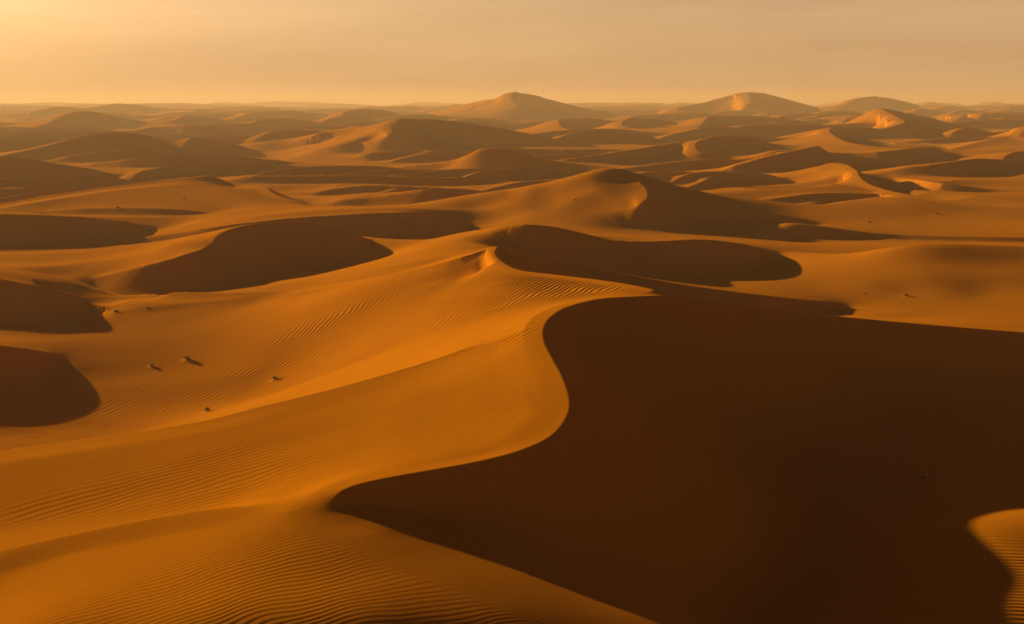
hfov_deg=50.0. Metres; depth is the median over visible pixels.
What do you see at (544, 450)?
sand dune
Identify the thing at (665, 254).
sand dune
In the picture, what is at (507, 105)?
sand dune
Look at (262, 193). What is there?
sand dune
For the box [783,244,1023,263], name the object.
sand dune
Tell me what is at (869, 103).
sand dune
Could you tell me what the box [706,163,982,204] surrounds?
sand dune
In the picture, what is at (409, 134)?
sand dune
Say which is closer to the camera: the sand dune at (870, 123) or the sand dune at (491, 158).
the sand dune at (491, 158)
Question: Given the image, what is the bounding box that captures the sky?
[0,0,1023,105]
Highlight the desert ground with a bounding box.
[0,101,1023,623]
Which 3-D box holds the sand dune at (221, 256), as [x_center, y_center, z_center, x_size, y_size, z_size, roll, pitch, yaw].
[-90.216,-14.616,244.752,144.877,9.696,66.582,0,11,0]
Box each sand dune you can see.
[0,176,313,207]
[0,223,426,292]
[0,246,1023,623]
[0,271,126,319]
[0,341,52,366]
[306,118,582,151]
[362,224,820,271]
[413,148,588,168]
[424,92,624,117]
[559,169,823,230]
[656,92,822,113]
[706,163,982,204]
[781,109,974,148]
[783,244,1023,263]
[819,96,920,110]
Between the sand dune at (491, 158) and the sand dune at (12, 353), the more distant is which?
the sand dune at (491, 158)
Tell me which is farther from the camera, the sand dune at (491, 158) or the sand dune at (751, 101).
the sand dune at (751, 101)
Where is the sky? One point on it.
(364, 52)
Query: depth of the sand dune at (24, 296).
192.99 m
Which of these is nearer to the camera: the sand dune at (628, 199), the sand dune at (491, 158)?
the sand dune at (628, 199)
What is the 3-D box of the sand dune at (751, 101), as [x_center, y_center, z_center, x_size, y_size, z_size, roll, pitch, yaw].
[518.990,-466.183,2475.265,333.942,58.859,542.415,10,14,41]

